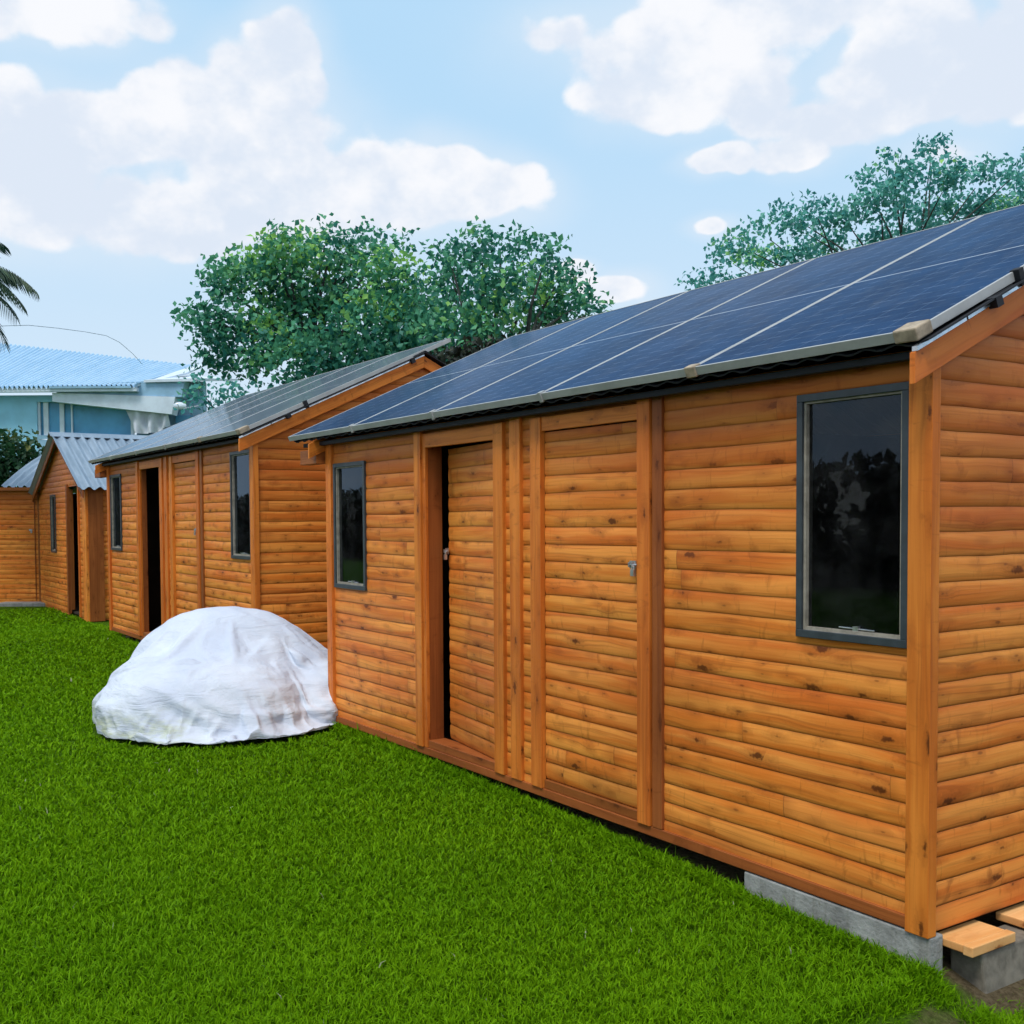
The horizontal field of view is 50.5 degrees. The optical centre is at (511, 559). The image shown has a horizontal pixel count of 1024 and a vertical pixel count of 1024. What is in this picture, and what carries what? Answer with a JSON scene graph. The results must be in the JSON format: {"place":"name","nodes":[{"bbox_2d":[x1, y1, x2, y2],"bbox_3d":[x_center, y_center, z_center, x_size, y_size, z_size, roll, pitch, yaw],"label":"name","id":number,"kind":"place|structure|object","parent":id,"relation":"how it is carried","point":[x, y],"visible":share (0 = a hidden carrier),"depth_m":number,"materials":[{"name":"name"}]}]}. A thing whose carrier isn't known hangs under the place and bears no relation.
{"place":"outdoors","nodes":[
{"label":"outdoors","id":0,"kind":"place"},
{"bbox_2d":[9,325,141,363],"bbox_3d":[-12.948,-6.496,32.922,1.233,0.628,10.106,0,2,7],"label":"overhead cable","id":1,"kind":"object","parent":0,"point":[68,329],"visible":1,"depth_m":31.34,"materials":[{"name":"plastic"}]},
{"bbox_2d":[0,606,1023,1023],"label":"ground","id":2,"kind":"structure","parent":0,"point":[964,988],"depth_m":4.35,"materials":[{"name":"green plant"}]},
{"bbox_2d":[0,243,39,353],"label":"palm tree","id":3,"kind":"object","parent":2,"relation":"on","point":[9,278],"visible":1,"depth_m":17.26,"materials":[{"name":"green plant"}]},
{"bbox_2d":[0,426,44,486],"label":"tree","id":4,"kind":"object","parent":2,"relation":"on","point":[11,460],"visible":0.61,"depth_m":24.86,"materials":[{"name":"green plant"}]},
{"bbox_2d":[0,601,45,606],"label":"concrete slab","id":5,"kind":"structure","parent":2,"relation":"on","point":[16,604],"depth_m":19.04,"materials":[{"name":"grey concrete"}]},
{"bbox_2d":[0,455,90,602],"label":"cabin","id":6,"kind":"object","parent":2,"relation":"on","point":[20,574],"visible":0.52,"depth_m":19.41,"materials":[{"name":"brown wood"}]},
{"bbox_2d":[28,432,145,621],"bbox_3d":[-5.285,-0.663,19.112,5.320,2.947,3.999,-2,3,-34],"label":"gabled cabin","id":7,"kind":"object","parent":2,"relation":"on","point":[74,556],"visible":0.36,"depth_m":17.36,"materials":[{"name":"brown wood"}]},
{"bbox_2d":[50,494,56,552],"bbox_3d":[-7.691,-0.609,18.261,0.055,0.970,0.410,-2,3,-34],"label":"window","id":8,"kind":"structure","parent":7,"relation":"in","point":[52,506],"depth_m":18.39,"materials":[{"name":"grey metal"}]},
{"bbox_2d":[0,342,238,493],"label":"blue house","id":9,"kind":"structure","parent":2,"relation":"on","point":[97,393],"depth_m":40.13,"materials":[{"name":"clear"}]},
{"bbox_2d":[38,402,134,434],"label":"window","id":10,"kind":"structure","parent":9,"relation":"in","point":[52,416],"depth_m":40.14,"materials":[{"name":"blue glass"}]},
{"bbox_2d":[126,410,169,433],"bbox_3d":[-13.336,-5.048,39.764,1.571,0.850,0.309,0,2,0],"label":"hanging tarp","id":11,"kind":"object","parent":9,"relation":"hanging from","point":[146,422],"visible":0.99,"depth_m":39.77,"materials":[{"name":"white fabric"}]},
{"bbox_2d":[176,415,192,423],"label":"door","id":12,"kind":"structure","parent":9,"relation":"in","point":[179,418],"depth_m":40.31,"materials":[{"name":"blue glass"}]},
{"bbox_2d":[173,402,197,408],"bbox_3d":[-11.721,-5.542,39.317,0.422,0.260,1.371,1,2,28],"label":"satellite dish","id":13,"kind":"object","parent":9,"relation":"attached to","point":[179,405],"visible":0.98,"depth_m":38.94,"materials":[{"name":"metal"}]},
{"bbox_2d":[92,606,337,744],"bbox_3d":[-2.159,0.786,8.074,1.830,0.824,1.752,0,2,0],"label":"fabric cover","id":14,"kind":"object","parent":2,"relation":"on","point":[213,675],"visible":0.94,"depth_m":7.65,"materials":[{"name":"white fabric"}]},
{"bbox_2d":[173,366,258,417],"bbox_3d":[-6.199,-1.572,23.158,1.771,5.024,1.617,0,2,8],"label":"tree","id":15,"kind":"object","parent":2,"relation":"on","point":[193,375],"visible":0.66,"depth_m":22.98,"materials":[{"name":"green plant"}]},
{"bbox_2d":[88,338,450,648],"bbox_3d":[-2.303,-0.624,12.321,3.563,3.038,5.526,-2,3,-34],"label":"wooden cabin","id":16,"kind":"object","parent":2,"relation":"on","point":[223,505],"visible":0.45,"depth_m":10.12,"materials":[{"name":"brown wood"}]},
{"bbox_2d":[109,474,122,550],"bbox_3d":[-4.744,-0.570,13.071,0.055,0.910,0.505,-2,3,-34],"label":"window","id":17,"kind":"structure","parent":16,"relation":"in","point":[112,477],"depth_m":13.24,"materials":[{"name":"grey metal"}]},
{"bbox_2d":[174,461,196,614],"bbox_3d":[-3.233,-0.057,10.806,0.080,1.822,0.769,-2,3,-34],"label":"door","id":18,"kind":"structure","parent":16,"relation":"in","point":[184,473],"depth_m":10.83,"materials":[{"name":"brown wood"}]},
{"bbox_2d":[229,449,250,559],"bbox_3d":[-2.344,-0.477,9.470,0.055,0.942,0.511,-2,3,-34],"label":"window","id":19,"kind":"structure","parent":16,"relation":"in","point":[232,455],"depth_m":9.64,"materials":[{"name":"grey metal"}]},
{"bbox_2d":[169,212,456,391],"bbox_3d":[-4.290,-3.470,24.162,6.959,8.730,3.896,0,2,10],"label":"tree","id":20,"kind":"object","parent":2,"relation":"on","point":[284,319],"visible":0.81,"depth_m":23.66,"materials":[{"name":"green plant"}]},
{"bbox_2d":[429,330,521,364],"bbox_3d":[-0.564,-1.076,15.836,1.662,4.537,1.247,0,2,7],"label":"tree","id":21,"kind":"object","parent":2,"relation":"on","point":[453,352],"visible":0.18,"depth_m":15.68,"materials":[{"name":"green plant"}]},
{"bbox_2d":[403,215,614,362],"bbox_3d":[-0.075,-3.109,22.243,4.192,8.099,3.370,-2,3,-34],"label":"tree","id":22,"kind":"object","parent":2,"relation":"on","point":[496,301],"visible":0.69,"depth_m":21.73,"materials":[{"name":"green plant"}]},
{"bbox_2d":[288,204,1023,938],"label":"wooden cabin","id":23,"kind":"object","parent":2,"relation":"on","point":[730,572],"visible":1,"depth_m":4.66,"materials":[{"name":"brown wood"}]},
{"bbox_2d":[333,460,367,590],"bbox_3d":[-1.129,-0.241,7.662,0.055,0.892,0.510,-2,3,-34],"label":"window","id":24,"kind":"structure","parent":23,"relation":"in","point":[337,489],"depth_m":7.83,"materials":[{"name":"grey metal"}]},
{"bbox_2d":[443,442,494,758],"bbox_3d":[-0.241,0.229,6.448,0.080,1.805,0.755,-1,2,-25],"label":"door","id":25,"kind":"structure","parent":23,"relation":"in","point":[470,472],"depth_m":6.45,"materials":[{"name":"brown wood"}]},
{"bbox_2d":[544,422,636,807],"bbox_3d":[0.387,0.256,5.391,0.080,1.822,0.769,-2,3,-34],"label":"door","id":26,"kind":"structure","parent":23,"relation":"in","point":[591,472],"depth_m":5.38,"materials":[{"name":"brown wood"}]},
{"bbox_2d":[796,381,908,648],"bbox_3d":[1.275,-0.164,4.055,0.055,0.942,0.511,-2,3,-34],"label":"window","id":27,"kind":"structure","parent":23,"relation":"in","point":[852,445],"depth_m":4.05,"materials":[{"name":"black glass"}]},
{"bbox_2d":[744,871,942,974],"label":"concrete plinth","id":28,"kind":"structure","parent":2,"relation":"on","point":[900,939],"depth_m":4.07,"materials":[{"name":"grey concrete"}]},
{"bbox_2d":[674,130,1023,290],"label":"tree","id":29,"kind":"object","parent":2,"relation":"on","point":[929,214],"visible":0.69,"depth_m":25.53,"materials":[{"name":"green plant"}]},
{"bbox_2d":[951,923,1023,993],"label":"concrete pier","id":30,"kind":"structure","parent":2,"relation":"on","point":[994,970],"depth_m":3.86,"materials":[{"name":"grey concrete"}]},
{"bbox_2d":[937,920,1014,957],"bbox_3d":[1.653,1.353,3.891,0.260,0.036,0.163,-2,3,-34],"label":"plank","id":31,"kind":"object","parent":30,"relation":"on","point":[973,938],"visible":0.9,"depth_m":3.85,"materials":[{"name":"beige wood"}]},
{"bbox_2d":[996,902,1023,927],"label":"plank","id":32,"kind":"object","parent":30,"relation":"on","point":[1013,915],"visible":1,"depth_m":4.08,"materials":[{"name":"beige wood"}]},
{"bbox_2d":[0,0,1023,434],"label":"sky","id":33,"kind":"structure","parent":0,"point":[140,140],"materials":[{"name":"blue"}]}
]}

